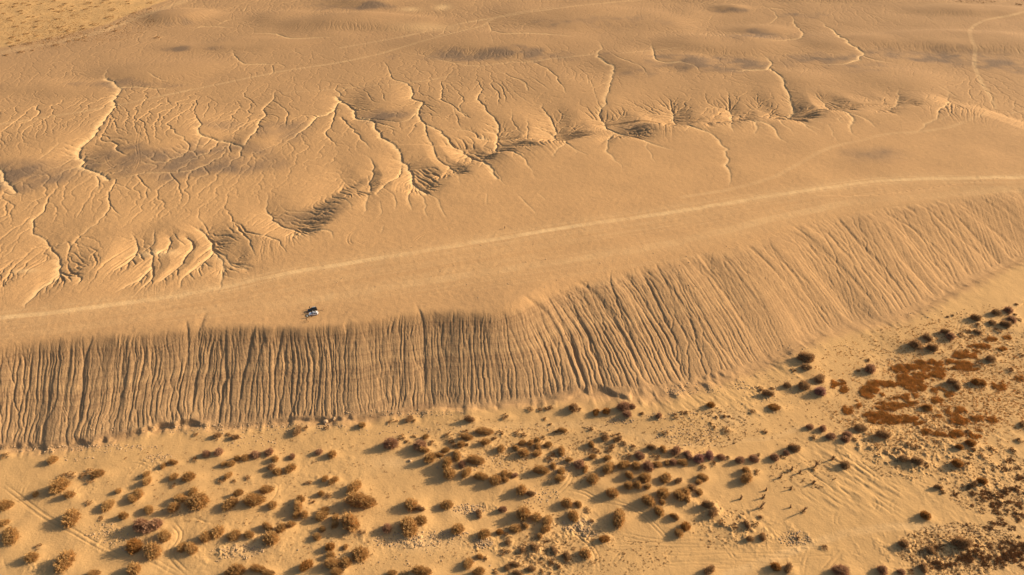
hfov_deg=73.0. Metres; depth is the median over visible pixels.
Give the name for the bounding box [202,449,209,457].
shrub
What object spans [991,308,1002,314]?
shrub
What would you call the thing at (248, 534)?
shrub
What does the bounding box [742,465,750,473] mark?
shrub
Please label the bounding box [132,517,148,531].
shrub
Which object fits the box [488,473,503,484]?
shrub
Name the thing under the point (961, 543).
shrub
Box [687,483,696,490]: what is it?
shrub
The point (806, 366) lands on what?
shrub
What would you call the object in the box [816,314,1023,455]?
dry grass
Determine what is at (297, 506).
shrub
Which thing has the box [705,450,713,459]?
shrub
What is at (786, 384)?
shrub
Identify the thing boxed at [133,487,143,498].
shrub
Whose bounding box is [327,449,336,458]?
shrub
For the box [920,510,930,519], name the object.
shrub
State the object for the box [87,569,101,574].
shrub
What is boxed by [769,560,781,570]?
shrub
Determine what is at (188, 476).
shrub
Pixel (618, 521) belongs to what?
shrub
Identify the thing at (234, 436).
shrub
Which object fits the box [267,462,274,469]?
shrub
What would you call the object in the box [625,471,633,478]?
shrub
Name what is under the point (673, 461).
shrub
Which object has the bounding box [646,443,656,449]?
shrub
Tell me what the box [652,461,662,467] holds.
shrub
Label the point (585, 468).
shrub
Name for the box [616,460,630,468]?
shrub
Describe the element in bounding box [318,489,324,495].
shrub
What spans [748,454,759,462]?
shrub
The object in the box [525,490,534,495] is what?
shrub
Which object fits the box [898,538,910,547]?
shrub
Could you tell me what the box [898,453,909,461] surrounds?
shrub
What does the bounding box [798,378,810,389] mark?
shrub
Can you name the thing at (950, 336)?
shrub
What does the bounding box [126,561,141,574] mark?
shrub
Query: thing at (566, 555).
shrub
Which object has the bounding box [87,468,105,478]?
shrub
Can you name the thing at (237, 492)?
shrub
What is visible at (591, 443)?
shrub
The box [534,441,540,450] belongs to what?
shrub
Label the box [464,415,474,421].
shrub
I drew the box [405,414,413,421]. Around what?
shrub
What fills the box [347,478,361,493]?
shrub
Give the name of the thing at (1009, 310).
shrub
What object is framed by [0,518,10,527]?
shrub
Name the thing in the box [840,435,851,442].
shrub
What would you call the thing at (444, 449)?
shrub
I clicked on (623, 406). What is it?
shrub
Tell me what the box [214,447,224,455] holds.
shrub
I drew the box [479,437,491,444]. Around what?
shrub
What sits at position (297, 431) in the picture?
shrub
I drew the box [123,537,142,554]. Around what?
shrub
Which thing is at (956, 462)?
shrub
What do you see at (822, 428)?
shrub
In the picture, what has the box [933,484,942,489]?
shrub
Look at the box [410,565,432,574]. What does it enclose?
shrub
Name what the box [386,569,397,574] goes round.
shrub
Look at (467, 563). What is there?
shrub
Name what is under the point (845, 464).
shrub
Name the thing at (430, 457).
shrub
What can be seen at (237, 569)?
shrub
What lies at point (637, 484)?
shrub
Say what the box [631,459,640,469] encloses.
shrub
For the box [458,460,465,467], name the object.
shrub
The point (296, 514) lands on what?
shrub
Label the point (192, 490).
shrub
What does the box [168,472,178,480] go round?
shrub
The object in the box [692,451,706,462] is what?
shrub
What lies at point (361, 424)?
shrub
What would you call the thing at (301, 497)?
shrub
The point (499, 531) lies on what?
shrub
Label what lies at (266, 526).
shrub
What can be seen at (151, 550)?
shrub
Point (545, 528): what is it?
shrub
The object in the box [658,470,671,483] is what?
shrub
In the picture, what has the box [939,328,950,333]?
shrub
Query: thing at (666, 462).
shrub
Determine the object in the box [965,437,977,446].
shrub
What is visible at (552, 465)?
shrub
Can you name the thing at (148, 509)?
shrub
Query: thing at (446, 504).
shrub
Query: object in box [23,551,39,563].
shrub
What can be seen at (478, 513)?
shrub
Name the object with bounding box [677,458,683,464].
shrub
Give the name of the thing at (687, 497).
shrub
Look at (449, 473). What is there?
shrub
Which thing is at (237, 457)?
shrub
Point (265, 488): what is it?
shrub
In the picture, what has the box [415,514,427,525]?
shrub
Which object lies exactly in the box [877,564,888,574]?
shrub
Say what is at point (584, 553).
shrub
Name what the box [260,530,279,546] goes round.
shrub
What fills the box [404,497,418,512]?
shrub
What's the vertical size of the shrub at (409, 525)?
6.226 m
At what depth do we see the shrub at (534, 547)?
283.95 m
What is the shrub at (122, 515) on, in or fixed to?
on the sand flat
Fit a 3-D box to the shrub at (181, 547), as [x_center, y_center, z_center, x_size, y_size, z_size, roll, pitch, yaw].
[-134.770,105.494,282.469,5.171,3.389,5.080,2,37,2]
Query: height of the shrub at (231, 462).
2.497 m
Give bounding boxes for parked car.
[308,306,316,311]
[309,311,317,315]
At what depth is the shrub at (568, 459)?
319.38 m
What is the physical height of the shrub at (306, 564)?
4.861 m
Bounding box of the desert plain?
[0,0,1023,450]
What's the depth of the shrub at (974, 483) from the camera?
307.15 m
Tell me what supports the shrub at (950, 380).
on the sand flat
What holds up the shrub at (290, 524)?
on the sand flat
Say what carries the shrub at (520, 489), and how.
on the sand flat
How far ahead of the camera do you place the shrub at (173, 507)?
296.97 m
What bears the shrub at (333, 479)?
on the sand flat
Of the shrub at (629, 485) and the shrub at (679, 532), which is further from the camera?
the shrub at (629, 485)
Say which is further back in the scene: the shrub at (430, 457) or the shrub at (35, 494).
the shrub at (430, 457)
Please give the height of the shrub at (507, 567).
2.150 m
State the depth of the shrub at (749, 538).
286.75 m
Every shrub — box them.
[0,498,14,511]
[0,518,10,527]
[0,525,20,544]
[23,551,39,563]
[32,491,38,496]
[47,455,58,463]
[47,474,71,493]
[52,548,76,573]
[60,507,81,528]
[63,490,76,498]
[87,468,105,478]
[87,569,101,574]
[100,498,114,511]
[115,488,121,493]
[118,511,128,519]
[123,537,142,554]
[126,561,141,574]
[127,492,138,502]
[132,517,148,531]
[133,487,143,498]
[140,517,162,534]
[142,471,151,477]
[142,476,151,484]
[142,538,162,559]
[144,504,153,514]
[157,528,171,542]
[160,462,166,468]
[166,501,180,513]
[168,459,178,464]
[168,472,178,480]
[172,493,187,502]
[175,542,186,551]
[180,470,195,481]
[183,491,210,510]
[185,541,197,554]
[187,486,197,495]
[198,530,212,542]
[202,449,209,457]
[210,524,224,538]
[212,432,221,437]
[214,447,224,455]
[220,496,237,511]
[223,471,232,478]
[224,562,245,574]
[225,459,235,466]
[226,528,241,540]
[230,434,239,439]
[233,454,240,460]
[233,488,243,495]
[240,454,249,460]
[242,490,265,506]
[244,529,254,538]
[248,450,260,458]
[248,562,266,572]
[258,484,274,493]
[259,568,275,574]
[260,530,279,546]
[262,521,272,530]
[264,448,273,456]
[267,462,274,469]
[267,500,276,509]
[270,454,278,461]
[272,467,282,475]
[274,522,286,533]
[284,463,296,472]
[285,520,295,526]
[289,453,295,459]
[292,423,300,435]
[292,511,299,518]
[293,498,301,511]
[296,493,305,501]
[299,510,307,518]
[299,557,313,571]
[312,531,320,540]
[314,448,322,454]
[314,510,328,520]
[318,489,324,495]
[319,525,325,531]
[320,507,329,511]
[321,475,327,482]
[322,556,342,569]
[324,542,334,550]
[325,551,334,558]
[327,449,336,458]
[328,476,338,483]
[329,567,344,574]
[330,520,338,528]
[331,513,338,520]
[338,509,360,533]
[340,556,352,568]
[342,490,377,508]
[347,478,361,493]
[350,544,370,562]
[358,422,365,428]
[382,436,400,449]
[382,523,391,534]
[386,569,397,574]
[399,515,418,539]
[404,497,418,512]
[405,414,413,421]
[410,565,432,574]
[413,439,426,450]
[415,505,425,511]
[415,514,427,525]
[417,445,430,452]
[421,433,428,439]
[424,451,437,462]
[435,451,443,456]
[439,499,453,509]
[440,446,449,452]
[442,455,452,470]
[442,466,456,479]
[450,522,466,534]
[452,449,461,460]
[457,440,465,447]
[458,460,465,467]
[459,432,473,440]
[461,465,471,478]
[463,556,474,569]
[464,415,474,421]
[465,454,485,464]
[472,470,489,479]
[472,566,484,574]
[475,426,493,434]
[476,508,481,517]
[477,527,490,539]
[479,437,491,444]
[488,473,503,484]
[496,443,504,452]
[496,528,503,534]
[498,506,508,511]
[500,469,507,477]
[502,476,508,482]
[504,564,510,570]
[509,524,522,532]
[509,561,520,567]
[511,471,518,477]
[512,445,519,450]
[512,569,523,574]
[515,483,527,495]
[515,505,531,521]
[518,439,525,444]
[518,446,529,456]
[519,545,525,551]
[522,523,528,528]
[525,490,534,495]
[527,439,533,445]
[527,564,535,571]
[529,542,538,551]
[530,512,541,521]
[532,449,541,456]
[532,464,549,474]
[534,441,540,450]
[540,525,550,532]
[542,513,551,525]
[543,441,552,447]
[550,462,555,469]
[550,545,557,553]
[554,473,565,481]
[557,427,566,432]
[557,445,564,455]
[558,466,565,474]
[561,497,572,508]
[563,550,570,559]
[564,456,572,461]
[566,509,579,522]
[569,401,579,411]
[574,458,584,468]
[574,500,581,507]
[579,547,590,559]
[582,465,587,473]
[586,472,599,484]
[588,440,594,447]
[588,453,596,458]
[593,409,599,415]
[599,534,610,541]
[600,433,608,440]
[602,461,615,473]
[603,407,610,414]
[603,455,611,460]
[605,487,618,497]
[611,506,625,529]
[613,434,621,441]
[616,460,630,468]
[617,399,630,410]
[622,409,631,416]
[623,480,633,489]
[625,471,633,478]
[629,403,635,408]
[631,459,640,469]
[633,451,645,459]
[633,479,641,488]
[636,471,651,482]
[641,494,654,506]
[642,459,654,471]
[644,483,651,489]
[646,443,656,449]
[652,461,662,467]
[653,505,664,517]
[656,485,669,498]
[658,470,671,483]
[659,498,665,504]
[660,444,666,452]
[664,459,669,465]
[669,457,677,464]
[669,512,679,519]
[671,444,680,454]
[673,487,686,501]
[674,527,683,537]
[675,476,682,483]
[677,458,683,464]
[680,520,691,530]
[682,487,690,494]
[683,450,692,459]
[684,495,689,502]
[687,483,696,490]
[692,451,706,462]
[695,478,702,484]
[695,488,702,495]
[696,472,708,481]
[700,499,714,507]
[703,563,715,574]
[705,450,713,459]
[706,402,714,407]
[709,505,717,517]
[715,453,725,459]
[734,454,744,462]
[740,471,752,483]
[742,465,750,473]
[744,519,750,528]
[746,535,753,541]
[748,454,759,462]
[759,532,766,540]
[761,389,774,395]
[766,403,780,410]
[769,453,779,460]
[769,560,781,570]
[783,381,791,387]
[783,449,790,454]
[784,562,792,573]
[787,442,801,452]
[795,350,816,362]
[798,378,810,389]
[800,363,811,369]
[806,424,813,429]
[814,373,824,382]
[814,385,826,395]
[819,424,826,431]
[824,432,836,439]
[831,563,850,574]
[839,459,850,469]
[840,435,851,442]
[842,431,852,436]
[854,423,867,431]
[863,362,875,372]
[874,429,891,438]
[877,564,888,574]
[897,568,904,574]
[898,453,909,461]
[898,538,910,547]
[908,338,924,348]
[909,456,924,465]
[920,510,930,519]
[920,561,928,573]
[922,332,932,340]
[922,404,932,408]
[925,342,938,351]
[926,545,934,553]
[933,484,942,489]
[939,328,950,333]
[944,332,955,339]
[946,377,959,383]
[950,536,973,548]
[951,457,963,467]
[953,382,961,390]
[955,443,963,449]
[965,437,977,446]
[969,313,982,320]
[970,376,982,385]
[970,480,977,486]
[973,329,982,333]
[976,476,987,484]
[985,355,996,361]
[988,319,996,324]
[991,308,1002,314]
[998,320,1012,327]
[1003,306,1013,313]
[1006,315,1016,322]
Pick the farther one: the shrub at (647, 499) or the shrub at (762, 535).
the shrub at (647, 499)
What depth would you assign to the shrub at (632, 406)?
342.27 m
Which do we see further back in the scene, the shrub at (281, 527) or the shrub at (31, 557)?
the shrub at (281, 527)
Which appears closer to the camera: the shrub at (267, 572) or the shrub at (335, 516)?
the shrub at (267, 572)
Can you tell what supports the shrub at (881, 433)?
on the sand flat
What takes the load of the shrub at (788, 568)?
on the sand flat
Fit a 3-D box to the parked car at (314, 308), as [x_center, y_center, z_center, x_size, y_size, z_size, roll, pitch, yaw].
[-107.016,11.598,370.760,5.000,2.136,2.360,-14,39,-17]
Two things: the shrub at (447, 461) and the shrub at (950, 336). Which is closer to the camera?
the shrub at (447, 461)
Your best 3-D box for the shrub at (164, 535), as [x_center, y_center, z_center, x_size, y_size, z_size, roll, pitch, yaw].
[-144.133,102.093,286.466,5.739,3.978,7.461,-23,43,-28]
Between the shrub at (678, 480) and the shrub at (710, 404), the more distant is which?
the shrub at (710, 404)
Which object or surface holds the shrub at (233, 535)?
on the sand flat
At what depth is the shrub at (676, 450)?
320.76 m
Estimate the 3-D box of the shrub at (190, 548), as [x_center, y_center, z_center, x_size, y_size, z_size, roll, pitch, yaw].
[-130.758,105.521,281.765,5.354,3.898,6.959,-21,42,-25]
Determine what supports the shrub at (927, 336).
on the sand flat
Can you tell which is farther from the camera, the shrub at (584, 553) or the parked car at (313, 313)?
the parked car at (313, 313)
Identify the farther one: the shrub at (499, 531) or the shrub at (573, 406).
the shrub at (573, 406)
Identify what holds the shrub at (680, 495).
on the sand flat
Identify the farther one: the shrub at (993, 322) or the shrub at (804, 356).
the shrub at (993, 322)
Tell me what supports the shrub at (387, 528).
on the sand flat
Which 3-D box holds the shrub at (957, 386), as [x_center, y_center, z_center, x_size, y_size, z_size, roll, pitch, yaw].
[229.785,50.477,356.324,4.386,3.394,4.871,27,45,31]
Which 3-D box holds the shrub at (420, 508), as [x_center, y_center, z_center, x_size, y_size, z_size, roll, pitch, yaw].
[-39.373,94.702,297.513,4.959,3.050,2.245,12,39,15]
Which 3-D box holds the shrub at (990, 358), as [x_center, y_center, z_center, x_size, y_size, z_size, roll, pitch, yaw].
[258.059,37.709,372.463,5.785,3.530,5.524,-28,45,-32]
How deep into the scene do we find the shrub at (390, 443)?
325.56 m
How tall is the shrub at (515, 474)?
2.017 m
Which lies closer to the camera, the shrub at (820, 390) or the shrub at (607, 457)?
the shrub at (607, 457)
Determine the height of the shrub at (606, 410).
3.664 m
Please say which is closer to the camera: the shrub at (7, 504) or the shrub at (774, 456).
the shrub at (7, 504)
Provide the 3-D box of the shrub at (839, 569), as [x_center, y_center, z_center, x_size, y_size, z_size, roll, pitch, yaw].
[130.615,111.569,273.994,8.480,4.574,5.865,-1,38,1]
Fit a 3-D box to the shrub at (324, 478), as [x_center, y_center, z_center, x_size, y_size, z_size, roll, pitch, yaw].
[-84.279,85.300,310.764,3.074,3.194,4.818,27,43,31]
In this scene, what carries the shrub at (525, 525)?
on the sand flat
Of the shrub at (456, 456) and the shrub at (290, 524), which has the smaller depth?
the shrub at (290, 524)
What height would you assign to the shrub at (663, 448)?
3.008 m
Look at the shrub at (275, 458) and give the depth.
319.36 m
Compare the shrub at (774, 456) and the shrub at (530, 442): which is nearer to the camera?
the shrub at (774, 456)
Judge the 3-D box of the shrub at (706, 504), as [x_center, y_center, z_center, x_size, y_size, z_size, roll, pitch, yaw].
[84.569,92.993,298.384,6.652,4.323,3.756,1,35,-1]
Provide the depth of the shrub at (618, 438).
327.65 m
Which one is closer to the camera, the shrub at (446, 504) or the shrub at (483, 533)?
the shrub at (483, 533)
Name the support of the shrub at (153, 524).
on the sand flat
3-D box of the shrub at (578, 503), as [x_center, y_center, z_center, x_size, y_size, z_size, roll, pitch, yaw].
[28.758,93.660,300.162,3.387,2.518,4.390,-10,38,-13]
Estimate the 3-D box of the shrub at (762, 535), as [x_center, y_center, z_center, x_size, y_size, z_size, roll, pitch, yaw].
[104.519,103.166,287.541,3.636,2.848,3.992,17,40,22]
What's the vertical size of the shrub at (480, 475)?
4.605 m
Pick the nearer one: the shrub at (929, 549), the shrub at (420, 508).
the shrub at (929, 549)
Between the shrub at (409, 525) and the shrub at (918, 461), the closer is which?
the shrub at (409, 525)
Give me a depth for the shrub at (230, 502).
298.37 m
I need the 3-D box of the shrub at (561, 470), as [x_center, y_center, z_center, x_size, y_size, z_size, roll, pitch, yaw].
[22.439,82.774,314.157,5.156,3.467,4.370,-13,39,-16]
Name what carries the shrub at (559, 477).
on the sand flat
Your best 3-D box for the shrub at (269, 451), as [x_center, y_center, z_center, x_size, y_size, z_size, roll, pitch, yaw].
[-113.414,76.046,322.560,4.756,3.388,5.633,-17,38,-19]
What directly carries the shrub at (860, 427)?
on the sand flat
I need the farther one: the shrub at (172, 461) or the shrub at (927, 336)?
the shrub at (927, 336)
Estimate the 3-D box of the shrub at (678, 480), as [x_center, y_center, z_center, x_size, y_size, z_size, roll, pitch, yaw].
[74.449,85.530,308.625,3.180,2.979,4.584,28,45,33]
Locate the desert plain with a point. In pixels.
(520, 116)
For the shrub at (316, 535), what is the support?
on the sand flat
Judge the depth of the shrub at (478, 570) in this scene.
274.58 m
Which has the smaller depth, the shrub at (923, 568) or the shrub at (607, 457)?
the shrub at (923, 568)
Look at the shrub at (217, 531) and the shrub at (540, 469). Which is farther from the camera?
the shrub at (540, 469)
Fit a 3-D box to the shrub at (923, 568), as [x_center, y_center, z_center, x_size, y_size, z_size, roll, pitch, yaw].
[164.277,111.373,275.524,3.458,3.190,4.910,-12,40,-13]
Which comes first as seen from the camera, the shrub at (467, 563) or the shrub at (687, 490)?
the shrub at (467, 563)
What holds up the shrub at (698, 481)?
on the sand flat
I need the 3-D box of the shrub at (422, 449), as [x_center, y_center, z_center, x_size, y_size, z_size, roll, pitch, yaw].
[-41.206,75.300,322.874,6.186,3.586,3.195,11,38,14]
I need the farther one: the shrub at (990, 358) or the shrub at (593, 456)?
the shrub at (990, 358)
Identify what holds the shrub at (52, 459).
on the sand flat
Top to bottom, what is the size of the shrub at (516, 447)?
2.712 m
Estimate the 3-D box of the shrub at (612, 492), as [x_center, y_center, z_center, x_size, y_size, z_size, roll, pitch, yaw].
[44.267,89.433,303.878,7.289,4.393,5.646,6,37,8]
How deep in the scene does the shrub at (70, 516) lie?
292.84 m
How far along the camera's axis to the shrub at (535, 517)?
294.09 m
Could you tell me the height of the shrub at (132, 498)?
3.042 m
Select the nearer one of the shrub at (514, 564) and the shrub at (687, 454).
the shrub at (514, 564)
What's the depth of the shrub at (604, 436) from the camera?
328.90 m
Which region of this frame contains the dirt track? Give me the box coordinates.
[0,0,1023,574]
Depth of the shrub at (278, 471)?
313.51 m
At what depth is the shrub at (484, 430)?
331.34 m
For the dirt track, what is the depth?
397.73 m
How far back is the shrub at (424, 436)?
330.39 m
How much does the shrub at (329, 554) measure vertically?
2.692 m
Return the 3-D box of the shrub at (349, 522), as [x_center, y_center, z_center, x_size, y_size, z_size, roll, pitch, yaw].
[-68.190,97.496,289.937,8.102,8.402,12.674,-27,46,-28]
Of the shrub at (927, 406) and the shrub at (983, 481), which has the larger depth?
the shrub at (927, 406)
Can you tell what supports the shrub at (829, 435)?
on the sand flat
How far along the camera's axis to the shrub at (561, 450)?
323.20 m
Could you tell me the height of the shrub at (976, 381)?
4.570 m
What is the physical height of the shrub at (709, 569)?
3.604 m
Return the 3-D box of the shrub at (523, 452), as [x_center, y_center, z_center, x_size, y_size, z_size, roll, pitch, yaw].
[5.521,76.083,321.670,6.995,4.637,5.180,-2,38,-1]
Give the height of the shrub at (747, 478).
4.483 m
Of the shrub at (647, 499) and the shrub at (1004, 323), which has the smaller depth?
the shrub at (647, 499)
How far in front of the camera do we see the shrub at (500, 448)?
323.68 m
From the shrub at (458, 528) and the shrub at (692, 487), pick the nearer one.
the shrub at (458, 528)
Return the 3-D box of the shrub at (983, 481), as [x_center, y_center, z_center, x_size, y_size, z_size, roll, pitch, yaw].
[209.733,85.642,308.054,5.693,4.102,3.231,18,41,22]
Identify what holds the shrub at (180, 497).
on the sand flat
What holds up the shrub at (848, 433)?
on the sand flat
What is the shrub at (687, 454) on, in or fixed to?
on the sand flat
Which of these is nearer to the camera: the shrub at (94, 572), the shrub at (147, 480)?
the shrub at (94, 572)
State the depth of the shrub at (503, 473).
311.90 m
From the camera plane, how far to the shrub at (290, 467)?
314.79 m
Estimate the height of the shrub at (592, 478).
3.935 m
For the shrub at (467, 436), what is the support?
on the sand flat
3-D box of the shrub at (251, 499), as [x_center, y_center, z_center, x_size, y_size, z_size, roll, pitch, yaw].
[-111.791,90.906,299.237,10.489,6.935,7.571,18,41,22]
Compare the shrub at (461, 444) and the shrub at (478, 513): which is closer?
the shrub at (478, 513)
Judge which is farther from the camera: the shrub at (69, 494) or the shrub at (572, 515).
the shrub at (69, 494)
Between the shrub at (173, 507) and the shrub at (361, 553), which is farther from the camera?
the shrub at (173, 507)
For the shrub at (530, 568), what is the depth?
276.08 m
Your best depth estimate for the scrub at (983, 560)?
307.01 m
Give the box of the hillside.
[0,188,1023,450]
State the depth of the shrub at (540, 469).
313.56 m
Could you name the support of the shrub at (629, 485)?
on the sand flat
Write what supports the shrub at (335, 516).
on the sand flat
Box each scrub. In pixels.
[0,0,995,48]
[1,0,1023,574]
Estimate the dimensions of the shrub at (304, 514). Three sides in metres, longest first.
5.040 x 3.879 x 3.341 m
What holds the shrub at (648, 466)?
on the sand flat
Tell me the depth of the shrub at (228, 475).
311.91 m
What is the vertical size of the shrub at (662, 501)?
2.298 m
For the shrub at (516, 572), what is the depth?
274.82 m
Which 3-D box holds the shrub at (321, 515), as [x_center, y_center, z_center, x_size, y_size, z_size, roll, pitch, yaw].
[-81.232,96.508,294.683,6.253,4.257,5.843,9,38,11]
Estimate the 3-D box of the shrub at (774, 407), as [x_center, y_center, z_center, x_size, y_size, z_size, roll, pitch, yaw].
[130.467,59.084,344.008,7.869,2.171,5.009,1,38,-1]
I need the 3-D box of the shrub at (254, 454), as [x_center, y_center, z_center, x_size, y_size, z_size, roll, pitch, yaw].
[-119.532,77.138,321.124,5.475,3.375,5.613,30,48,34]
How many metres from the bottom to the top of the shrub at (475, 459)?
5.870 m
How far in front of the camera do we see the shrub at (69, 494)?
303.18 m
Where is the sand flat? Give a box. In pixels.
[0,0,1023,574]
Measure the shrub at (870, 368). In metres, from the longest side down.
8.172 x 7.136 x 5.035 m
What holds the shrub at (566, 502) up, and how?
on the sand flat
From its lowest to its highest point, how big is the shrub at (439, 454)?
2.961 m
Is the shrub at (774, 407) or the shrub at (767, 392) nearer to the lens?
the shrub at (774, 407)
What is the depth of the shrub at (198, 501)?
297.98 m
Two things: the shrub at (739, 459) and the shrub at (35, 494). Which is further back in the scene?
the shrub at (739, 459)
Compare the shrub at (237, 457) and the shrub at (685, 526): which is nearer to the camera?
the shrub at (685, 526)
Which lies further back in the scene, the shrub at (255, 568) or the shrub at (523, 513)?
the shrub at (523, 513)
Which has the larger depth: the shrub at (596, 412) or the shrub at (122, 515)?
the shrub at (596, 412)
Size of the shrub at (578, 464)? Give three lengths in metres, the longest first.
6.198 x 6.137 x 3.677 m
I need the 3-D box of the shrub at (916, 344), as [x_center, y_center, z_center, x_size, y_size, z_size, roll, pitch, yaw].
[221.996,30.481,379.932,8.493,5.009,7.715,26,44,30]
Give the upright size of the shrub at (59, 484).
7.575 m
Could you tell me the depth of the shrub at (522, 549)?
283.32 m
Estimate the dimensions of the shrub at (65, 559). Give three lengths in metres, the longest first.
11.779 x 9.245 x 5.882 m
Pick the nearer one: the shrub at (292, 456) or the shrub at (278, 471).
the shrub at (278, 471)
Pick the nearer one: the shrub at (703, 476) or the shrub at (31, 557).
the shrub at (31, 557)
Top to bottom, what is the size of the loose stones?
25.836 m
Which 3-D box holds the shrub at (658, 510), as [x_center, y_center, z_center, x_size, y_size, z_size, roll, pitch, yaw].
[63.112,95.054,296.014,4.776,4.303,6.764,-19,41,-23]
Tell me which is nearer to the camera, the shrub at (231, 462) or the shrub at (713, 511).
the shrub at (713, 511)
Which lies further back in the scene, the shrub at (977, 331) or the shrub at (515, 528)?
the shrub at (977, 331)
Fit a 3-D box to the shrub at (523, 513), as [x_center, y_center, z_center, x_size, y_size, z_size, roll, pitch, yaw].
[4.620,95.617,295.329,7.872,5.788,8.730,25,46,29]
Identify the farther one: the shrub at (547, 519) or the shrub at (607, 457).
the shrub at (607, 457)
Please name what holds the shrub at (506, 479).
on the sand flat
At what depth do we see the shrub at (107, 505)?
298.77 m
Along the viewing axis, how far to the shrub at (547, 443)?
326.21 m
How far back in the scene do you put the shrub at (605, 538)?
286.64 m
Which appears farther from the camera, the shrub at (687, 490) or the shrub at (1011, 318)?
the shrub at (1011, 318)
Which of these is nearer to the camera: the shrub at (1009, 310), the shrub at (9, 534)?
the shrub at (9, 534)
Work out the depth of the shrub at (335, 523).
291.00 m
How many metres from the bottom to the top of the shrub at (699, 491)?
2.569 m
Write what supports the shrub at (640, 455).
on the sand flat
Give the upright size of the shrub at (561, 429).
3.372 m
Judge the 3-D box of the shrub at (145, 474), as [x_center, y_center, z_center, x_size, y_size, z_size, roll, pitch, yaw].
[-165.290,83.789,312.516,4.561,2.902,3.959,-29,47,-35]
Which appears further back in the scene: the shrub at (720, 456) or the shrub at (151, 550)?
the shrub at (720, 456)
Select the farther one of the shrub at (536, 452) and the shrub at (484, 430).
the shrub at (484, 430)
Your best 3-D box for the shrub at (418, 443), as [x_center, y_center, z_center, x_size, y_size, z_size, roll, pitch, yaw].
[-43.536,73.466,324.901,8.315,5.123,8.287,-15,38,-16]
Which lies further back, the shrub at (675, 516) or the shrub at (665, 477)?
the shrub at (665, 477)
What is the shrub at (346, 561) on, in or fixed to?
on the sand flat
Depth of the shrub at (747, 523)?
291.58 m
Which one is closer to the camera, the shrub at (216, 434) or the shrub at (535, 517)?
the shrub at (535, 517)
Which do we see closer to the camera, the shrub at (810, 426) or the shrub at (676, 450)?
the shrub at (676, 450)
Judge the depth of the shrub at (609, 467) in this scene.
313.79 m
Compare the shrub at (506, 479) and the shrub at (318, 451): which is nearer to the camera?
the shrub at (506, 479)
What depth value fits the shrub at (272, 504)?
298.83 m
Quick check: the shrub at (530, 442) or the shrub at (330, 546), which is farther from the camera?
the shrub at (530, 442)
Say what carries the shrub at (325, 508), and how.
on the sand flat
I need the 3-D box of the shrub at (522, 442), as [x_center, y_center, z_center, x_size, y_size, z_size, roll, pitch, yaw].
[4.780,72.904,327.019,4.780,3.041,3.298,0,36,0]
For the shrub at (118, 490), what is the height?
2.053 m
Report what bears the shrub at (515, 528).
on the sand flat
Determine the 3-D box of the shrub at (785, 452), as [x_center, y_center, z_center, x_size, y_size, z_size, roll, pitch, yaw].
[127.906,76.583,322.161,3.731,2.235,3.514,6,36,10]
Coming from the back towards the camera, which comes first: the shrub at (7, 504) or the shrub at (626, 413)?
the shrub at (626, 413)
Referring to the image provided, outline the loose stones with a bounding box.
[1,235,1015,567]
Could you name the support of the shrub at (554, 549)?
on the sand flat
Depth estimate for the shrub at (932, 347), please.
377.89 m
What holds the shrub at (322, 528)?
on the sand flat
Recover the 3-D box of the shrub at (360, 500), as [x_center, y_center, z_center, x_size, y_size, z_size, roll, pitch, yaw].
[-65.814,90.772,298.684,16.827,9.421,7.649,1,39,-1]
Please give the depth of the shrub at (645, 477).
308.90 m
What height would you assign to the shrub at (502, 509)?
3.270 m
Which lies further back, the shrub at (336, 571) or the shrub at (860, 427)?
the shrub at (860, 427)
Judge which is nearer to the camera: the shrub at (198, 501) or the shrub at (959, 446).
the shrub at (198, 501)
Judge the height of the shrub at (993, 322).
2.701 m
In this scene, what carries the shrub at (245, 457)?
on the sand flat
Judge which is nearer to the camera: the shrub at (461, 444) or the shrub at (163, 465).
the shrub at (163, 465)
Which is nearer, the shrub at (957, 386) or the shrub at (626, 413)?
the shrub at (626, 413)
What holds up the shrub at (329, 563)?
on the sand flat
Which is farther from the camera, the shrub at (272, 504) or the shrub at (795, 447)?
the shrub at (795, 447)
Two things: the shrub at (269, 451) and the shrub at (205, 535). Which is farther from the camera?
the shrub at (269, 451)
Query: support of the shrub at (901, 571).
on the sand flat
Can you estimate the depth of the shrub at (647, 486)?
306.19 m
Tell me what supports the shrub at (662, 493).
on the sand flat
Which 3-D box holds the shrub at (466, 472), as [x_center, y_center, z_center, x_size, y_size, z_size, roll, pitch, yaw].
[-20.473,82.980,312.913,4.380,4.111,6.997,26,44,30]
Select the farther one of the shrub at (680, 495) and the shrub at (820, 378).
the shrub at (820, 378)

